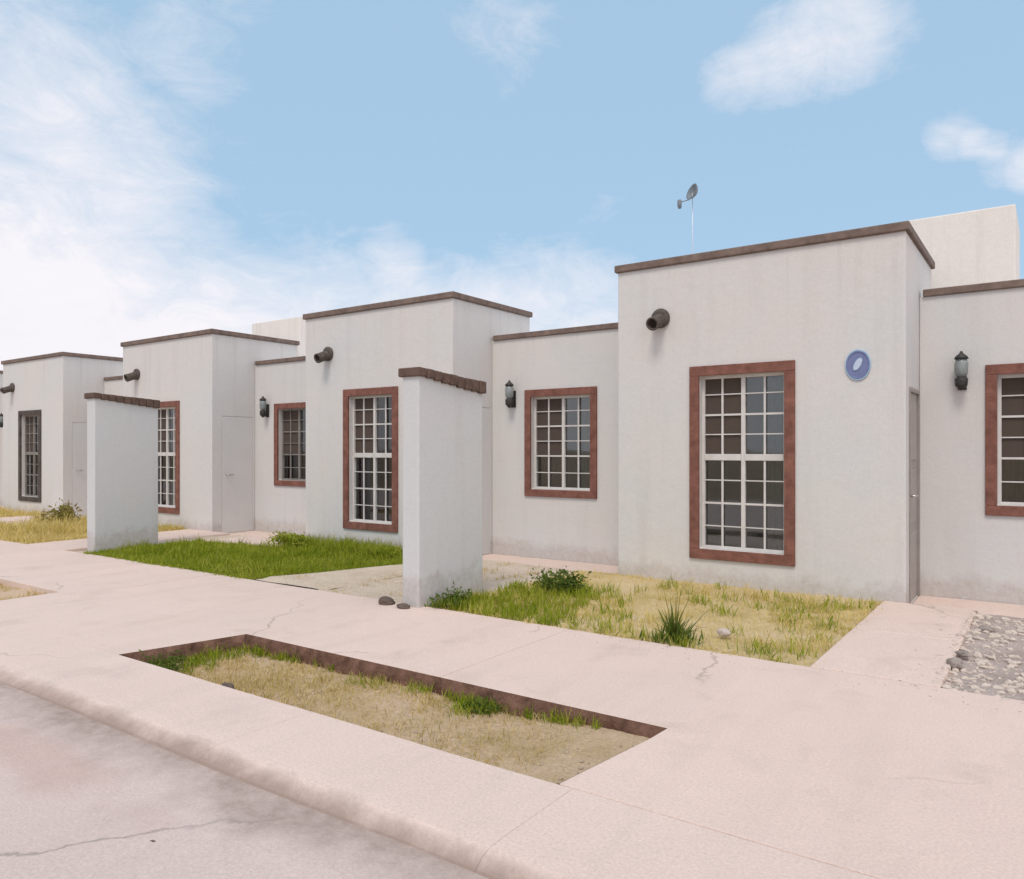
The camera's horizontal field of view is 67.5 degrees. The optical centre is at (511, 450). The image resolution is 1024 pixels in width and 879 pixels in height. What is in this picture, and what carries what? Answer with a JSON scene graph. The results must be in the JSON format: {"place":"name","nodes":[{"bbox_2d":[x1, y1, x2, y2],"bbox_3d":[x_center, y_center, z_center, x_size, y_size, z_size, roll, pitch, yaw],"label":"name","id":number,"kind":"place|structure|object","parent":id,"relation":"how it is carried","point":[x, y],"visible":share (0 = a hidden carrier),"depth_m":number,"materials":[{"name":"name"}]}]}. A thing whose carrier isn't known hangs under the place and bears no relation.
{"place":"outdoors","nodes":[
{"label":"outdoors","id":0,"kind":"place"},
{"bbox_2d":[0,587,38,599],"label":"planting strip","id":1,"kind":"object","parent":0,"point":[14,593],"visible":0.38,"depth_m":8.08,"materials":[{"name":"soil"}]},
{"bbox_2d":[0,583,45,599],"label":"dry grass","id":2,"kind":"structure","parent":1,"relation":"on","point":[4,590],"depth_m":8.02,"materials":[{"name":"beige plant"}]},
{"bbox_2d":[0,505,46,517],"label":"dry grass","id":3,"kind":"structure","parent":0,"point":[3,512],"depth_m":17.14,"materials":[{"name":"yellow plant"}]},
{"bbox_2d":[0,509,185,543],"bbox_3d":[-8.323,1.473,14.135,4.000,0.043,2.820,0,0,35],"label":"front yard","id":4,"kind":"structure","parent":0,"point":[61,540],"depth_m":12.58,"materials":[{"name":"yellow plant"}]},
{"bbox_2d":[35,498,82,522],"bbox_3d":[-8.859,1.234,15.159,0.882,0.593,0.859,0,0,35],"label":"bush","id":5,"kind":"object","parent":4,"relation":"on","point":[64,509],"visible":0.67,"depth_m":15.05,"materials":[{"name":"plant"}]},
{"bbox_2d":[0,515,229,550],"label":"path","id":6,"kind":"structure","parent":0,"point":[75,545],"depth_m":12.83,"materials":[{"name":"concrete"}]},
{"bbox_2d":[72,535,244,552],"bbox_3d":[-5.487,1.469,12.109,0.570,0.045,2.780,0,0,35],"label":"gravel bed","id":7,"kind":"object","parent":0,"point":[212,537],"visible":0.39,"depth_m":12.77,"materials":[{"name":"beige gravel"}]},
{"bbox_2d":[84,392,159,551],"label":"garden wall","id":8,"kind":"structure","parent":7,"relation":"on","point":[122,468],"depth_m":11.26,"materials":[{"name":"paint"}]},
{"bbox_2d":[203,536,281,545],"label":"path","id":9,"kind":"structure","parent":0,"point":[256,540],"depth_m":12.37,"materials":[{"name":"concrete"}]},
{"bbox_2d":[83,532,402,589],"bbox_3d":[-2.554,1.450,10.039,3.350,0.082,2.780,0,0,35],"label":"front yard","id":10,"kind":"structure","parent":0,"point":[289,562],"depth_m":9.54,"materials":[{"name":"green plant"}]},
{"bbox_2d":[265,528,310,548],"bbox_3d":[-3.280,1.302,11.314,0.979,0.308,0.554,0,0,35],"label":"bush","id":11,"kind":"object","parent":10,"relation":"on","point":[282,537],"visible":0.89,"depth_m":11.23,"materials":[{"name":"plant"}]},
{"bbox_2d":[375,545,402,557],"bbox_3d":[-1.597,1.393,10.350,0.487,0.213,0.644,0,0,-22],"label":"bush","id":12,"kind":"object","parent":10,"relation":"on","point":[392,550],"visible":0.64,"depth_m":10.31,"materials":[{"name":"plant"}]},
{"bbox_2d":[284,561,542,595],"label":"dry grass","id":13,"kind":"structure","parent":10,"relation":"on","point":[482,576],"depth_m":8.78,"materials":[{"name":"yellow plant"}]},
{"bbox_2d":[0,682,488,878],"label":"road","id":14,"kind":"structure","parent":0,"point":[82,797],"depth_m":3.11,"materials":[{"name":"concrete"}]},
{"bbox_2d":[254,557,482,590],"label":"path","id":15,"kind":"structure","parent":0,"point":[321,581],"depth_m":8.62,"materials":[{"name":"beige concrete"}]},
{"bbox_2d":[0,540,763,727],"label":"sidewalk","id":16,"kind":"structure","parent":0,"point":[116,605],"depth_m":6.08,"materials":[{"name":"concrete"}]},
{"bbox_2d":[378,596,394,604],"bbox_3d":[-1.175,1.426,7.226,0.150,0.084,0.158,0,0,11],"label":"stone","id":17,"kind":"object","parent":16,"relation":"on","point":[385,600],"visible":0.98,"depth_m":7.17,"materials":[{"name":"grey stone"}]},
{"bbox_2d":[396,603,409,608],"bbox_3d":[-0.998,1.433,7.025,0.157,0.058,0.096,0,0,35],"label":"stone","id":18,"kind":"object","parent":16,"relation":"on","point":[403,606],"visible":0.99,"depth_m":6.99,"materials":[{"name":"grey stone"}]},
{"bbox_2d":[445,613,1020,711],"bbox_3d":[1.357,1.447,5.393,7.000,0.011,0.346,0,0,35],"label":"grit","id":19,"kind":"object","parent":16,"relation":"on","point":[756,667],"visible":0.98,"depth_m":5.24,"materials":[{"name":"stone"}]},
{"bbox_2d":[176,651,649,783],"bbox_3d":[-0.992,1.548,4.717,3.860,0.082,0.905,0,0,35],"label":"planting strip","id":20,"kind":"object","parent":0,"point":[597,748],"visible":0.46,"depth_m":4.24,"materials":[{"name":"soil"}]},
{"bbox_2d":[138,648,198,672],"bbox_3d":[-2.445,1.516,5.493,0.524,0.187,0.388,0,0,35],"label":"bush","id":21,"kind":"object","parent":20,"relation":"on","point":[164,663],"visible":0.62,"depth_m":5.43,"materials":[{"name":"green plant"}]},
{"bbox_2d":[221,682,234,688],"bbox_3d":[-1.781,1.504,4.790,0.104,0.095,0.115,0,0,35],"label":"stone","id":22,"kind":"object","parent":20,"relation":"on","point":[229,685],"visible":0.32,"depth_m":4.79,"materials":[{"name":"grey stone"}]},
{"bbox_2d":[143,642,602,732],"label":"green grass","id":23,"kind":"structure","parent":20,"relation":"on","point":[198,659],"depth_m":4.98,"materials":[{"name":"green plant"}]},
{"bbox_2d":[166,644,647,778],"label":"dry grass","id":24,"kind":"structure","parent":20,"relation":"on","point":[303,674],"depth_m":4.88,"materials":[{"name":"beige plant"}]},
{"bbox_2d":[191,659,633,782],"bbox_3d":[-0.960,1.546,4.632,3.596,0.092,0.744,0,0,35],"label":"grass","id":25,"kind":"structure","parent":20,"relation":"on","point":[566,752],"depth_m":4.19,"materials":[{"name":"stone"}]},
{"bbox_2d":[456,696,501,716],"bbox_3d":[-0.213,1.526,4.547,0.292,0.137,0.213,0,0,35],"label":"bush","id":26,"kind":"object","parent":20,"relation":"on","point":[479,707],"visible":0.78,"depth_m":4.53,"materials":[{"name":"green plant"}]},
{"bbox_2d":[328,560,576,602],"bbox_3d":[-0.591,1.466,8.654,1.455,0.040,2.780,0,0,35],"label":"gravel bed","id":27,"kind":"object","parent":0,"point":[373,589],"visible":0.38,"depth_m":8.56,"materials":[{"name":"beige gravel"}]},
{"bbox_2d":[398,367,485,607],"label":"garden wall","id":28,"kind":"structure","parent":27,"relation":"on","point":[442,481],"depth_m":7.27,"materials":[{"name":"paint"}]},
{"bbox_2d":[0,0,1023,370],"label":"sky","id":29,"kind":"structure","parent":0,"point":[168,167],"materials":[{"name":"blue"}]},
{"bbox_2d":[428,566,882,666],"bbox_3d":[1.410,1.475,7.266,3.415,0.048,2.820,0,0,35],"label":"front yard","id":30,"kind":"structure","parent":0,"point":[625,584],"depth_m":6.76,"materials":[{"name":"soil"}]},
{"bbox_2d":[424,581,473,608],"bbox_3d":[-0.548,1.362,7.165,0.400,0.269,0.663,0,0,35],"label":"bush","id":31,"kind":"object","parent":30,"relation":"on","point":[451,596],"visible":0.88,"depth_m":7.13,"materials":[{"name":"green plant"}]},
{"bbox_2d":[525,565,591,596],"bbox_3d":[0.494,1.340,7.836,0.694,0.315,0.485,0,0,35],"label":"bush","id":32,"kind":"object","parent":30,"relation":"on","point":[559,581],"visible":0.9,"depth_m":7.79,"materials":[{"name":"green plant"}]},
{"bbox_2d":[427,570,875,663],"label":"green grass","id":33,"kind":"structure","parent":30,"relation":"on","point":[528,592],"depth_m":7.03,"materials":[{"name":"green plant"}]},
{"bbox_2d":[639,589,705,647],"bbox_3d":[1.224,1.271,5.840,0.543,0.422,0.530,0,0,35],"label":"weed plant","id":34,"kind":"object","parent":30,"relation":"on","point":[676,629],"visible":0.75,"depth_m":5.84,"materials":[{"name":"green plant"}]},
{"bbox_2d":[716,628,730,637],"bbox_3d":[1.664,1.434,6.001,0.072,0.073,0.110,0,0,-37],"label":"stone","id":35,"kind":"object","parent":30,"relation":"on","point":[724,632],"visible":0.98,"depth_m":5.98,"materials":[{"name":"white stone"}]},
{"bbox_2d":[559,660,1023,878],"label":"driveway","id":36,"kind":"structure","parent":0,"point":[877,778],"depth_m":3.43,"materials":[{"name":"concrete"}]},
{"bbox_2d":[811,601,976,687],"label":"path","id":37,"kind":"structure","parent":0,"point":[888,639],"depth_m":5.70,"materials":[{"name":"concrete"}]},
{"bbox_2d":[933,610,1023,703],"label":"gravel bed","id":38,"kind":"object","parent":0,"point":[1017,647],"visible":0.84,"depth_m":5.41,"materials":[{"name":"grey gravel"}]},
{"bbox_2d":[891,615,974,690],"bbox_3d":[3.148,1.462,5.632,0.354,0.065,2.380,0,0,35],"label":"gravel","id":39,"kind":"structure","parent":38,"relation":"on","point":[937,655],"depth_m":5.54,"materials":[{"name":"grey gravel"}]},
{"bbox_2d":[946,657,962,669],"bbox_3d":[2.988,1.445,5.177,0.103,0.087,0.086,0,0,35],"label":"stone","id":40,"kind":"object","parent":38,"relation":"on","point":[954,662],"visible":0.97,"depth_m":5.15,"materials":[{"name":"grey stone"}]},
{"bbox_2d":[955,650,970,657],"bbox_3d":[3.194,1.444,5.431,0.090,0.051,0.083,0,0,12],"label":"stone","id":41,"kind":"object","parent":38,"relation":"on","point":[963,653],"visible":1,"depth_m":5.41,"materials":[{"name":"grey stone"}]},
{"bbox_2d":[978,625,995,631],"bbox_3d":[3.797,1.439,6.133,0.129,0.072,0.096,0,0,35],"label":"stone","id":42,"kind":"object","parent":38,"relation":"on","point":[986,628],"visible":0.75,"depth_m":6.11,"materials":[{"name":"grey stone"}]},
{"label":"ground","id":43,"kind":"structure","parent":0,"visible":0},
{"bbox_2d":[0,370,2,505],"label":"house","id":44,"kind":"structure","parent":43,"relation":"on","point":[1,440],"depth_m":20.79,"materials":[{"name":"paint"}]},
{"bbox_2d":[1,352,122,517],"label":"house","id":45,"kind":"structure","parent":43,"relation":"on","point":[44,433],"depth_m":17.44,"materials":[{"name":"paint"}]},
{"bbox_2d":[18,410,40,501],"bbox_3d":[-11.181,0.135,17.863,1.136,2.116,0.153,0,0,35],"label":"window","id":46,"kind":"structure","parent":45,"relation":"in","point":[33,420],"depth_m":18.01,"materials":[{"name":"wood"}]},
{"bbox_2d":[72,423,86,517],"bbox_3d":[-9.604,0.450,17.340,0.111,2.118,0.658,0,0,35],"label":"door","id":47,"kind":"structure","parent":45,"relation":"in","point":[79,430],"depth_m":17.20,"materials":[{"name":"metal"}]},
{"bbox_2d":[120,317,305,535],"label":"house","id":48,"kind":"structure","parent":43,"relation":"on","point":[232,434],"depth_m":14.13,"materials":[{"name":"paint"}]},
{"bbox_2d":[158,401,179,513],"bbox_3d":[-6.630,0.135,14.652,1.136,2.116,0.153,0,0,35],"label":"window","id":49,"kind":"structure","parent":48,"relation":"in","point":[168,418],"depth_m":14.67,"materials":[{"name":"white metal"}]},
{"bbox_2d":[222,416,252,532],"bbox_3d":[-5.053,0.450,14.128,0.111,2.118,0.658,0,0,35],"label":"door","id":50,"kind":"structure","parent":48,"relation":"in","point":[237,432],"depth_m":14.13,"materials":[{"name":"metal"}]},
{"bbox_2d":[274,402,305,486],"bbox_3d":[-3.860,-0.100,13.799,1.160,1.500,0.153,0,0,35],"label":"window","id":51,"kind":"structure","parent":48,"relation":"in","point":[293,420],"depth_m":13.95,"materials":[{"name":"wood"}]},
{"bbox_2d":[119,634,666,784],"bbox_3d":[-0.988,1.587,4.714,3.791,0.271,0.904,0,0,35],"label":"strip edging","id":52,"kind":"object","parent":43,"relation":"on","point":[345,665],"visible":0.35,"depth_m":5.09,"materials":[{"name":"concrete"}]},
{"bbox_2d":[0,620,876,878],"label":"kerb","id":53,"kind":"structure","parent":43,"relation":"on","point":[486,820],"depth_m":3.34,"materials":[{"name":"concrete"}]},
{"bbox_2d":[303,291,617,565],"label":"house","id":54,"kind":"structure","parent":43,"relation":"on","point":[549,444],"depth_m":11.04,"materials":[{"name":"paint"}]},
{"bbox_2d":[343,386,397,532],"bbox_3d":[-2.079,0.135,11.440,1.136,2.116,0.153,0,0,35],"label":"window","id":55,"kind":"structure","parent":54,"relation":"in","point":[375,418],"depth_m":11.47,"materials":[{"name":"brown wood"}]},
{"bbox_2d":[482,408,489,554],"bbox_3d":[-0.528,0.450,10.935,0.049,2.118,0.658,0,0,35],"label":"door","id":56,"kind":"structure","parent":54,"relation":"in","point":[485,411],"depth_m":11.10,"materials":[{"name":"metal"}]},
{"bbox_2d":[524,386,596,498],"bbox_3d":[0.736,-0.100,10.651,1.160,1.500,0.310,0,0,35],"label":"window","id":57,"kind":"structure","parent":54,"relation":"in","point":[550,413],"depth_m":10.68,"materials":[{"name":"brown wood"}]},
{"bbox_2d":[0,506,1023,617],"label":"porch","id":58,"kind":"object","parent":43,"relation":"on","point":[1002,609],"visible":0.19,"depth_m":9.56,"materials":[{"name":"concrete"}]},
{"bbox_2d":[614,204,1023,604],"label":"house","id":59,"kind":"structure","parent":43,"relation":"on","point":[840,412],"depth_m":7.88,"materials":[{"name":"white paint"}]},
{"bbox_2d":[677,183,697,253],"bbox_3d":[2.346,-2.827,10.250,0.287,1.475,0.217,0,0,4],"label":"roof antenna","id":60,"kind":"object","parent":59,"relation":"on","point":[692,192],"visible":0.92,"depth_m":10.28,"materials":[{"name":"grey metal"}]},
{"bbox_2d":[689,360,794,566],"bbox_3d":[2.517,0.135,8.293,1.136,2.116,0.310,0,0,35],"label":"window","id":61,"kind":"structure","parent":59,"relation":"in","point":[724,413],"depth_m":8.25,"materials":[{"name":"brown wood"}]},
{"bbox_2d":[909,387,919,602],"bbox_3d":[4.049,0.450,7.705,0.111,2.120,0.660,0,0,35],"label":"door","id":62,"kind":"structure","parent":59,"relation":"in","point":[914,395],"depth_m":7.76,"materials":[{"name":"paint"}]},
{"bbox_2d":[985,363,1023,516],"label":"window","id":63,"kind":"structure","parent":59,"relation":"in","point":[1010,387],"depth_m":7.63,"materials":[{"name":"brown wood"}]}
]}

